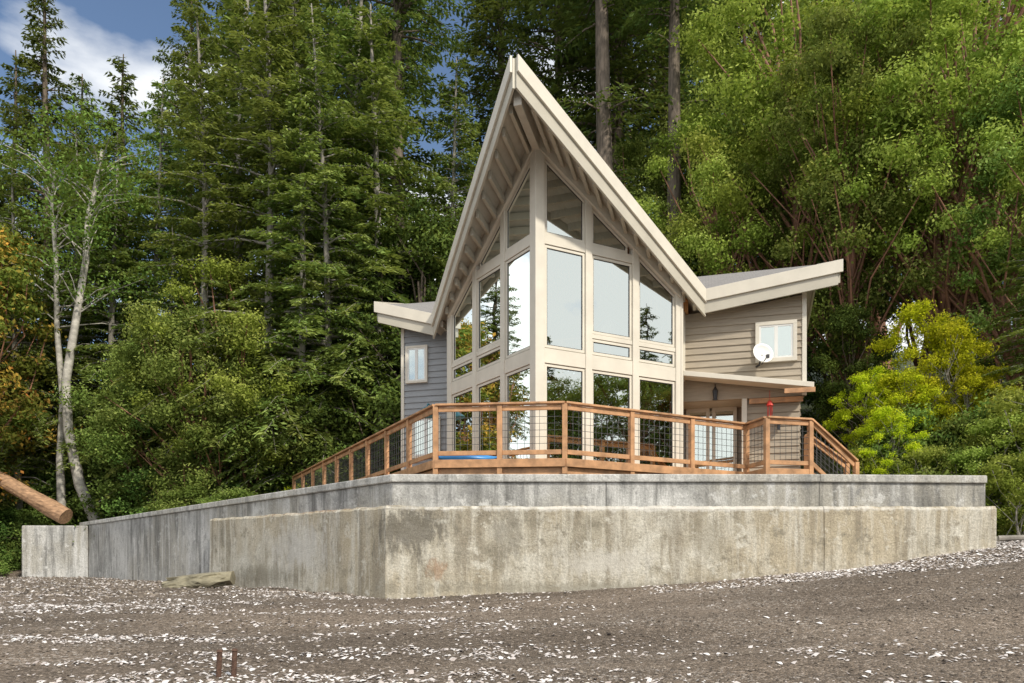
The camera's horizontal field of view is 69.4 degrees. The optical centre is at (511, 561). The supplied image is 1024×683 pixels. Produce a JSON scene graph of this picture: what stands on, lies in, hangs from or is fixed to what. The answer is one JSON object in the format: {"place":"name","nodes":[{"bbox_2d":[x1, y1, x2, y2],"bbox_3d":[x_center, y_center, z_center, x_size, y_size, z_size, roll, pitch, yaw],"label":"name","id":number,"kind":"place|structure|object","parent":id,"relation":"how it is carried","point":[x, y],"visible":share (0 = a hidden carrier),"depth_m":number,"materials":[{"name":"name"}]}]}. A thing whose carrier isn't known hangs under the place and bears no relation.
{"place":"outdoors","nodes":[
{"label":"outdoors","id":0,"kind":"place"},
{"bbox_2d":[0,0,1011,363],"label":"sky","id":1,"kind":"structure","parent":0,"point":[99,30],"materials":[{"name":"blue"}]},
{"bbox_2d":[0,352,1023,682],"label":"beach ground","id":2,"kind":"structure","parent":0,"point":[804,630],"depth_m":8.80,"materials":[{"name":"grey gravel"}]},
{"bbox_2d":[0,264,60,503],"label":"orange madrone tree","id":3,"kind":"object","parent":2,"relation":"on","point":[17,401],"visible":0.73,"depth_m":28.94,"materials":[{"name":"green plant"}]},
{"bbox_2d":[0,50,78,384],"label":"fir tree","id":4,"kind":"object","parent":2,"relation":"on","point":[10,84],"visible":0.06,"depth_m":37.23,"materials":[{"name":"green plant"}]},
{"bbox_2d":[0,220,82,499],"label":"orange madrone tree","id":5,"kind":"object","parent":2,"relation":"on","point":[6,299],"visible":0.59,"depth_m":29.14,"materials":[{"name":"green plant"}]},
{"bbox_2d":[0,157,94,519],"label":"hemlock tree","id":6,"kind":"object","parent":2,"relation":"on","point":[14,221],"visible":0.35,"depth_m":30.77,"materials":[{"name":"green plant"}]},
{"bbox_2d":[0,0,102,455],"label":"fir tree","id":7,"kind":"object","parent":2,"relation":"on","point":[38,65],"visible":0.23,"depth_m":35.32,"materials":[{"name":"green plant"}]},
{"bbox_2d":[22,525,88,577],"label":"concrete block","id":8,"kind":"structure","parent":2,"relation":"on","point":[51,551],"depth_m":27.95,"materials":[{"name":"concrete"}]},
{"bbox_2d":[0,471,73,523],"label":"fallen log","id":9,"kind":"object","parent":8,"relation":"on","point":[45,505],"visible":1,"depth_m":28.44,"materials":[{"name":"wood"}]},
{"bbox_2d":[5,112,123,493],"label":"hemlock tree","id":10,"kind":"object","parent":2,"relation":"on","point":[82,337],"visible":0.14,"depth_m":32.53,"materials":[{"name":"green plant"}]},
{"bbox_2d":[0,121,152,506],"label":"alder tree","id":11,"kind":"object","parent":2,"relation":"on","point":[60,477],"visible":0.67,"depth_m":29.88,"materials":[{"name":"green plant"}]},
{"bbox_2d":[30,73,137,446],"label":"fir tree","id":12,"kind":"object","parent":2,"relation":"on","point":[84,85],"visible":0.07,"depth_m":37.63,"materials":[{"name":"green plant"}]},
{"bbox_2d":[19,128,168,510],"bbox_3d":[-17.376,-9.883,32.004,6.717,17.935,6.883,0,0,-35],"label":"hemlock tree","id":13,"kind":"object","parent":2,"relation":"on","point":[112,334],"visible":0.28,"depth_m":31.55,"materials":[{"name":"green plant"}]},
{"bbox_2d":[55,54,169,426],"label":"fir tree","id":14,"kind":"object","parent":2,"relation":"on","point":[122,89],"visible":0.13,"depth_m":36.68,"materials":[{"name":"green plant"}]},
{"bbox_2d":[103,228,223,511],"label":"hemlock tree","id":15,"kind":"object","parent":2,"relation":"on","point":[152,297],"visible":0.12,"depth_m":30.19,"materials":[{"name":"green plant"}]},
{"bbox_2d":[0,570,356,597],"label":"pebble scatter","id":16,"kind":"object","parent":2,"relation":"on","point":[65,591],"visible":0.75,"depth_m":15.86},
{"bbox_2d":[130,0,229,308],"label":"fir tree","id":17,"kind":"object","parent":2,"relation":"on","point":[175,3],"visible":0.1,"depth_m":43.61,"materials":[{"name":"green plant"}]},
{"bbox_2d":[161,571,235,587],"bbox_3d":[-6.933,0.421,16.459,1.485,0.299,1.189,-6,3,-6],"label":"rock slab","id":18,"kind":"object","parent":2,"relation":"on","point":[214,579],"visible":0.79,"depth_m":16.02,"materials":[{"name":"stone"}]},
{"bbox_2d":[116,0,319,447],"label":"hemlock tree","id":19,"kind":"object","parent":2,"relation":"on","point":[231,113],"visible":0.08,"depth_m":33.31,"materials":[{"name":"green plant"}]},
{"bbox_2d":[166,0,288,355],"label":"fir tree","id":20,"kind":"object","parent":2,"relation":"on","point":[219,4],"visible":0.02,"depth_m":40.11,"materials":[{"name":"green plant"}]},
{"bbox_2d":[202,79,393,496],"bbox_3d":[-8.293,-9.045,28.904,7.376,19.602,7.558,-1,-2,44],"label":"hemlock tree","id":21,"kind":"object","parent":2,"relation":"on","point":[300,321],"visible":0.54,"depth_m":28.05,"materials":[{"name":"green plant"}]},
{"bbox_2d":[261,0,442,471],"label":"hemlock tree","id":22,"kind":"object","parent":2,"relation":"on","point":[345,16],"visible":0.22,"depth_m":30.95,"materials":[{"name":"green plant"}]},
{"bbox_2d":[285,4,445,481],"bbox_3d":[-5.649,-11.907,30.623,8.789,21.878,8.577,-1,0,-41],"label":"hemlock tree","id":23,"kind":"object","parent":2,"relation":"on","point":[373,92],"visible":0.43,"depth_m":29.72,"materials":[{"name":"green plant"}]},
{"bbox_2d":[320,0,474,470],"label":"fir tree","id":24,"kind":"object","parent":2,"relation":"on","point":[399,7],"visible":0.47,"depth_m":33.40,"materials":[{"name":"green plant"}]},
{"bbox_2d":[353,0,456,389],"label":"fir tree","id":25,"kind":"object","parent":2,"relation":"on","point":[409,52],"visible":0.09,"depth_m":47.57,"materials":[{"name":"green plant"}]},
{"bbox_2d":[420,0,554,254],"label":"fir tree","id":26,"kind":"object","parent":2,"relation":"on","point":[490,12],"visible":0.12,"depth_m":42.72,"materials":[{"name":"green plant"}]},
{"bbox_2d":[0,541,1023,682],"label":"pebble scatter","id":27,"kind":"object","parent":2,"relation":"on","point":[484,614],"visible":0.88,"depth_m":8.88,"materials":[{"name":"gravel"}]},
{"bbox_2d":[0,540,1023,682],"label":"shell scatter","id":28,"kind":"object","parent":2,"relation":"on","point":[291,679],"visible":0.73,"depth_m":8.92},
{"bbox_2d":[79,474,996,598],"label":"concrete seawall","id":29,"kind":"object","parent":2,"relation":"on","point":[396,536],"visible":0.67,"depth_m":12.95,"materials":[{"name":"grey concrete"}]},
{"bbox_2d":[392,458,808,473],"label":"cedar deck","id":30,"kind":"structure","parent":29,"relation":"on","point":[522,466],"depth_m":14.52,"materials":[{"name":"wood"}]},
{"bbox_2d":[530,149,544,457],"bbox_3d":[0.560,-5.525,16.070,0.313,7.050,0.316,0,0,-32],"label":"corner post","id":31,"kind":"object","parent":30,"relation":"on","point":[537,274],"visible":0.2,"depth_m":15.93,"materials":[{"name":"paint"}]},
{"bbox_2d":[292,401,858,489],"bbox_3d":[-1.987,-1.975,18.847,18.827,2.250,6.712,0,0,34],"label":"deck railing","id":32,"kind":"object","parent":30,"relation":"on","point":[811,424],"visible":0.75,"depth_m":15.71,"materials":[{"name":"wood"}]},
{"bbox_3d":[2.311,-1.760,20.264,10.150,0.520,8.850,0,0,15],"label":"floor slab","id":33,"kind":"object","parent":29,"relation":"on","visible":0},
{"bbox_2d":[447,164,529,458],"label":"window frames","id":34,"kind":"structure","parent":33,"relation":"on","point":[503,367],"depth_m":17.55,"materials":[{"name":"wood"}]},
{"bbox_2d":[455,169,529,458],"bbox_3d":[-0.539,-5.457,17.640,3.578,6.515,0.001,0,0,57],"label":"window glass","id":35,"kind":"object","parent":34,"relation":"in","point":[518,212],"visible":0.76,"depth_m":16.93,"materials":[{"name":"glass"}]},
{"bbox_2d":[683,292,806,471],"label":"corner boards","id":36,"kind":"object","parent":33,"relation":"on","point":[804,350],"visible":0.52,"depth_m":17.72,"materials":[{"name":"paint"}]},
{"bbox_2d":[470,0,636,179],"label":"fir tree","id":37,"kind":"object","parent":2,"relation":"on","point":[523,6],"visible":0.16,"depth_m":39.07,"materials":[{"name":"green plant"}]},
{"bbox_2d":[522,0,673,199],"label":"fir tree","id":38,"kind":"object","parent":2,"relation":"on","point":[602,106],"visible":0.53,"depth_m":31.19,"materials":[{"name":"green plant"}]},
{"bbox_2d":[538,0,721,196],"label":"fir tree","id":39,"kind":"object","parent":2,"relation":"on","point":[620,61],"visible":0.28,"depth_m":36.66,"materials":[{"name":"green plant"}]},
{"bbox_2d":[612,118,711,229],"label":"madrone tree","id":40,"kind":"object","parent":2,"relation":"on","point":[627,150],"visible":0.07,"depth_m":33.26,"materials":[{"name":"green plant"}]},
{"bbox_2d":[610,0,726,366],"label":"fir tree","id":41,"kind":"object","parent":2,"relation":"on","point":[673,10],"visible":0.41,"depth_m":30.13,"materials":[{"name":"green plant"}]},
{"bbox_2d":[595,0,746,196],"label":"fir tree","id":42,"kind":"object","parent":2,"relation":"on","point":[684,91],"visible":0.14,"depth_m":39.91,"materials":[{"name":"green plant"}]},
{"bbox_2d":[623,99,818,334],"bbox_3d":[8.821,-11.669,31.600,10.458,15.102,10.768,0,-1,-3],"label":"madrone tree","id":43,"kind":"object","parent":2,"relation":"on","point":[655,181],"visible":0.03,"depth_m":31.09,"materials":[{"name":"green plant"}]},
{"bbox_2d":[633,105,837,276],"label":"madrone tree","id":44,"kind":"object","parent":2,"relation":"on","point":[648,207],"visible":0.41,"depth_m":27.17,"materials":[{"name":"green plant"}]},
{"bbox_2d":[682,0,899,339],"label":"madrone tree","id":45,"kind":"object","parent":2,"relation":"on","point":[766,27],"visible":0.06,"depth_m":30.40,"materials":[{"name":"green plant"}]},
{"bbox_2d":[660,46,940,367],"bbox_3d":[10.274,-11.436,26.566,9.523,14.991,9.548,0,0,31],"label":"madrone tree","id":46,"kind":"object","parent":2,"relation":"on","point":[732,196],"visible":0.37,"depth_m":25.35,"materials":[{"name":"green plant"}]},
{"bbox_2d":[661,0,964,402],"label":"madrone tree","id":47,"kind":"object","parent":2,"relation":"on","point":[732,11],"visible":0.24,"depth_m":27.48,"materials":[{"name":"green plant"}]},
{"bbox_2d":[780,213,907,430],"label":"cedar tree","id":48,"kind":"object","parent":2,"relation":"on","point":[814,396],"visible":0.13,"depth_m":25.16,"materials":[{"name":"green plant"}]},
{"bbox_2d":[807,300,902,448],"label":"cedar tree","id":49,"kind":"object","parent":2,"relation":"on","point":[845,316],"visible":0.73,"depth_m":22.76,"materials":[{"name":"green plant"}]},
{"bbox_2d":[735,0,981,440],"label":"madrone tree","id":50,"kind":"object","parent":2,"relation":"on","point":[835,64],"visible":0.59,"depth_m":22.68,"materials":[{"name":"green plant"}]},
{"bbox_2d":[822,363,909,448],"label":"maple tree","id":51,"kind":"object","parent":2,"relation":"on","point":[869,386],"visible":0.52,"depth_m":20.92,"materials":[{"name":"green plant"}]},
{"bbox_2d":[708,0,1023,368],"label":"madrone tree","id":52,"kind":"object","parent":2,"relation":"on","point":[844,5],"visible":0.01,"depth_m":32.26,"materials":[{"name":"green plant"}]},
{"bbox_2d":[850,403,929,474],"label":"maple tree","id":53,"kind":"object","parent":2,"relation":"on","point":[881,412],"visible":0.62,"depth_m":18.44,"materials":[{"name":"green plant"}]},
{"bbox_2d":[764,0,1023,390],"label":"madrone tree","id":54,"kind":"object","parent":2,"relation":"on","point":[881,7],"visible":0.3,"depth_m":22.23,"materials":[{"name":"green plant"}]},
{"bbox_2d":[851,365,950,456],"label":"maple tree","id":55,"kind":"object","parent":2,"relation":"on","point":[911,377],"visible":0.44,"depth_m":19.07,"materials":[{"name":"green plant"}]},
{"bbox_2d":[791,0,1023,399],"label":"madrone tree","id":56,"kind":"object","parent":2,"relation":"on","point":[946,305],"visible":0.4,"depth_m":22.18,"materials":[{"name":"green plant"}]},
{"bbox_2d":[874,396,960,470],"bbox_3d":[10.346,-3.090,19.124,2.544,2.210,2.252,0,0,30],"label":"shrub","id":57,"kind":"object","parent":2,"relation":"on","point":[915,411],"visible":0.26,"depth_m":18.58,"materials":[{"name":"green plant"}]},
{"bbox_2d":[889,444,962,474],"bbox_3d":[9.773,-1.699,17.588,1.876,2.217,2.035,-1,0,-31],"label":"bright shrub","id":58,"kind":"object","parent":2,"relation":"on","point":[940,451],"visible":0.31,"depth_m":17.36,"materials":[{"name":"green plant"}]},
{"bbox_2d":[864,299,991,434],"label":"maple tree","id":59,"kind":"object","parent":2,"relation":"on","point":[919,309],"visible":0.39,"depth_m":20.29,"materials":[{"name":"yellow plant"}]},
{"bbox_2d":[843,0,1023,392],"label":"madrone tree","id":60,"kind":"object","parent":2,"relation":"on","point":[957,19],"visible":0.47,"depth_m":21.66,"materials":[{"name":"green plant"}]},
{"bbox_2d":[896,313,1010,435],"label":"maple tree","id":61,"kind":"object","parent":2,"relation":"on","point":[965,357],"visible":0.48,"depth_m":19.10,"materials":[{"name":"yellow plant"}]},
{"bbox_2d":[930,363,1001,442],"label":"maple tree","id":62,"kind":"object","parent":2,"relation":"on","point":[990,382],"visible":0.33,"depth_m":18.69,"materials":[{"name":"green plant"}]},
{"bbox_2d":[926,412,1016,474],"bbox_3d":[11.137,-2.673,18.047,2.166,2.200,2.451,0,0,-40],"label":"shrub","id":63,"kind":"object","parent":2,"relation":"on","point":[950,428],"visible":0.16,"depth_m":17.84,"materials":[{"name":"green plant"}]},
{"bbox_2d":[926,57,1023,376],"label":"madrone tree","id":64,"kind":"object","parent":2,"relation":"on","point":[1006,152],"visible":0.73,"depth_m":20.79,"materials":[{"name":"green plant"}]},
{"bbox_2d":[938,409,1023,528],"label":"bright shrub","id":65,"kind":"object","parent":2,"relation":"on","point":[993,424],"visible":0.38,"depth_m":16.62,"materials":[{"name":"green plant"}]},
{"bbox_2d":[943,442,1022,516],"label":"bright shrub","id":66,"kind":"object","parent":2,"relation":"on","point":[974,453],"visible":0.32,"depth_m":16.70,"materials":[{"name":"green plant"}]},
{"bbox_2d":[947,381,1023,534],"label":"bright shrub","id":67,"kind":"object","parent":2,"relation":"on","point":[1011,403],"visible":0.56,"depth_m":16.36,"materials":[{"name":"green plant"}]},
{"bbox_2d":[969,226,1023,416],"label":"hemlock tree","id":68,"kind":"object","parent":2,"relation":"on","point":[1013,368],"visible":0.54,"depth_m":18.88,"materials":[{"name":"green plant"}]},
{"bbox_2d":[972,450,1023,535],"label":"bright shrub","id":69,"kind":"object","parent":2,"relation":"on","point":[996,463],"visible":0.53,"depth_m":15.69,"materials":[{"name":"green plant"}]},
{"bbox_2d":[545,160,682,466],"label":"window frames","id":70,"kind":"structure","parent":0,"point":[586,361],"depth_m":16.81,"materials":[{"name":"wood"}]},
{"bbox_2d":[545,163,672,465],"bbox_3d":[2.288,-5.457,16.895,3.578,6.515,0.001,0,0,-27],"label":"window glass","id":71,"kind":"object","parent":70,"relation":"in","point":[611,298],"visible":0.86,"depth_m":16.76,"materials":[{"name":"glass"}]},
{"bbox_2d":[547,165,671,459],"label":"window gaskets","id":72,"kind":"object","parent":70,"relation":"attached to","point":[593,316],"depth_m":16.65,"materials":[{"name":"rubber"}]},
{"bbox_2d":[690,411,732,470],"bbox_3d":[5.219,-3.025,19.332,1.150,1.850,0.031,0,0,15],"label":"entry door glass","id":73,"kind":"object","parent":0,"point":[700,446],"visible":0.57,"depth_m":19.27,"materials":[{"name":"glass"}]},
{"bbox_2d":[738,291,811,316],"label":"roof soffit","id":74,"kind":"structure","parent":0,"point":[809,294],"depth_m":21.09,"materials":[{"name":"paint"}]},
{"bbox_2d":[705,273,839,329],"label":"wing fascia","id":75,"kind":"structure","parent":74,"relation":"attached to","point":[779,291],"depth_m":17.57,"materials":[{"name":"paint"}]},
{"bbox_2d":[515,54,706,316],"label":"rake fascia","id":76,"kind":"structure","parent":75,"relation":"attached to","point":[558,113],"depth_m":15.65,"materials":[{"name":"paint"}]},
{"bbox_2d":[706,259,842,300],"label":"wing fascia","id":77,"kind":"structure","parent":75,"relation":"attached to","point":[782,278],"depth_m":17.48,"materials":[{"name":"paint"}]},
{"bbox_3d":[6.278,-7.099,19.130,3.500,1.797,3.020,0,0,15],"label":"wing roof front soffit","id":78,"kind":"object","parent":75,"relation":"attached to","visible":0},
{"bbox_2d":[697,265,811,287],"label":"wing roof front shingles","id":79,"kind":"object","parent":78,"relation":"on","point":[709,281],"visible":0.45,"depth_m":19.40,"materials":[{"name":"grey"}]},
{"label":"yard ground","id":80,"kind":"structure","parent":0,"visible":0},
{"bbox_2d":[2,84,189,520],"bbox_3d":[-17.100,-9.864,29.689,7.360,16.693,6.313,0,0,0],"label":"alder tree","id":81,"kind":"object","parent":80,"relation":"on","point":[67,416],"visible":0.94,"depth_m":29.28,"materials":[{"name":"green plant"}]},
{"bbox_2d":[54,361,174,541],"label":"cedar tree","id":82,"kind":"object","parent":80,"relation":"on","point":[86,468],"visible":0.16,"depth_m":29.57,"materials":[{"name":"green plant"}]},
{"bbox_2d":[48,336,200,513],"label":"alder tree","id":83,"kind":"object","parent":80,"relation":"on","point":[97,448],"visible":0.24,"depth_m":28.22,"materials":[{"name":"green plant"}]},
{"bbox_2d":[74,78,208,477],"bbox_3d":[-15.857,-11.293,32.798,6.928,20.115,6.670,0,0,-21],"label":"hemlock tree","id":84,"kind":"object","parent":80,"relation":"on","point":[152,112],"visible":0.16,"depth_m":32.68,"materials":[{"name":"green plant"}]},
{"bbox_2d":[95,379,234,517],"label":"cedar tree","id":85,"kind":"object","parent":80,"relation":"on","point":[127,503],"visible":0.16,"depth_m":28.07,"materials":[{"name":"green plant"}]},
{"bbox_2d":[143,482,215,511],"bbox_3d":[-11.465,-2.026,26.070,2.516,1.789,2.839,0,0,-39],"label":"shrub","id":86,"kind":"object","parent":80,"relation":"on","point":[191,491],"visible":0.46,"depth_m":25.68,"materials":[{"name":"green plant"}]},
{"bbox_2d":[95,0,269,506],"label":"hemlock tree","id":87,"kind":"object","parent":80,"relation":"on","point":[213,126],"visible":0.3,"depth_m":29.67,"materials":[{"name":"green plant"}]},
{"bbox_2d":[83,296,288,506],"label":"alder tree","id":88,"kind":"object","parent":80,"relation":"on","point":[185,333],"visible":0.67,"depth_m":26.64,"materials":[{"name":"green plant"}]},
{"bbox_2d":[115,251,374,493],"bbox_3d":[-10.523,-5.818,29.504,8.780,13.198,8.738,0,0,26],"label":"alder tree","id":89,"kind":"object","parent":80,"relation":"on","point":[232,318],"visible":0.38,"depth_m":27.18,"materials":[{"name":"green plant"}]},
{"bbox_2d":[142,0,359,499],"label":"hemlock tree","id":90,"kind":"object","parent":80,"relation":"on","point":[267,105],"visible":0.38,"depth_m":28.60,"materials":[{"name":"green plant"}]},
{"bbox_2d":[195,0,398,389],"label":"hemlock tree","id":91,"kind":"object","parent":80,"relation":"on","point":[295,4],"visible":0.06,"depth_m":33.31,"materials":[{"name":"green plant"}]},
{"bbox_2d":[234,0,400,489],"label":"hemlock tree","id":92,"kind":"object","parent":80,"relation":"on","point":[327,174],"visible":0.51,"depth_m":28.65,"materials":[{"name":"green plant"}]},
{"bbox_2d":[267,342,399,489],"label":"cedar tree","id":93,"kind":"object","parent":80,"relation":"on","point":[311,448],"visible":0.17,"depth_m":27.97,"materials":[{"name":"plant"}]},
{"bbox_2d":[301,193,461,473],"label":"cedar tree","id":94,"kind":"object","parent":80,"relation":"on","point":[437,236],"visible":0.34,"depth_m":28.95,"materials":[{"name":"green plant"}]},
{"bbox_2d":[404,329,446,468],"bbox_3d":[-1.552,-4.499,22.789,1.608,6.198,5.438,0,0,15],"label":"wing siding","id":95,"kind":"object","parent":80,"relation":"on","point":[420,396],"visible":0.3,"depth_m":20.17,"materials":[{"name":"wood"}]},
{"bbox_2d":[405,345,427,383],"bbox_3d":[-2.609,-5.400,20.217,0.640,1.020,0.080,0,0,15],"label":"window wing","id":96,"kind":"structure","parent":95,"relation":"attached to","point":[416,363],"depth_m":20.20,"materials":[{"name":"glass"}]},
{"bbox_2d":[393,57,481,442],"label":"hemlock tree","id":97,"kind":"object","parent":80,"relation":"on","point":[449,164],"visible":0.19,"depth_m":33.61,"materials":[{"name":"green plant"}]},
{"bbox_2d":[683,293,804,471],"bbox_3d":[6.317,-4.499,20.791,2.928,6.198,5.588,0,0,15],"label":"wing siding","id":98,"kind":"object","parent":80,"relation":"on","point":[721,342],"visible":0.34,"depth_m":18.11,"materials":[{"name":"wood"}]},
{"bbox_2d":[683,371,813,388],"bbox_3d":[5.632,-4.346,17.760,2.950,0.604,0.600,0,0,15],"label":"entry canopy","id":99,"kind":"object","parent":98,"relation":"attached to","point":[738,380],"visible":0.87,"depth_m":17.60,"materials":[{"name":"paint"}]},
{"bbox_2d":[755,319,796,362],"bbox_3d":[6.369,-5.320,17.850,0.950,0.980,0.080,0,0,15],"label":"window wing","id":100,"kind":"structure","parent":98,"relation":"attached to","point":[779,338],"depth_m":17.82,"materials":[{"name":"glass"}]},
{"bbox_3d":[2.854,-4.900,24.775,6.800,7.000,6.150,0,0,15],"label":"interior","id":101,"kind":"object","parent":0,"visible":0},
{"bbox_2d":[437,93,528,334],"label":"roof soffit","id":102,"kind":"structure","parent":101,"relation":"attached to","point":[503,150],"depth_m":16.43,"materials":[{"name":"paint"}]},
{"bbox_2d":[431,55,514,338],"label":"rake fascia","id":103,"kind":"structure","parent":102,"relation":"attached to","point":[492,148],"depth_m":16.16,"materials":[{"name":"paint"}]},
{"bbox_2d":[441,105,529,330],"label":"soffit ribs","id":104,"kind":"object","parent":102,"relation":"attached to","point":[469,253],"visible":0.8,"depth_m":16.31,"materials":[{"name":"paint"}]},
{"bbox_2d":[448,143,532,317],"bbox_3d":[-0.566,-7.769,17.590,0.120,2.898,3.873,0,0,-33],"label":"prow rafter","id":105,"kind":"object","parent":102,"relation":"attached to","point":[517,177],"visible":0.73,"depth_m":17.39,"materials":[{"name":"paint"}]},
{"bbox_2d":[526,102,700,313],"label":"roof soffit","id":106,"kind":"structure","parent":101,"relation":"attached to","point":[630,230],"depth_m":16.16,"materials":[{"name":"paint"}]},
{"bbox_2d":[540,137,680,297],"bbox_3d":[2.287,-7.769,16.838,3.873,2.898,0.120,0,0,-27],"label":"prow rafter","id":107,"kind":"object","parent":106,"relation":"attached to","point":[615,226],"visible":0.66,"depth_m":16.75,"materials":[{"name":"paint"}]},
{"bbox_2d":[531,108,695,310],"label":"soffit ribs","id":108,"kind":"object","parent":106,"relation":"attached to","point":[568,158],"visible":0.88,"depth_m":15.89,"materials":[{"name":"paint"}]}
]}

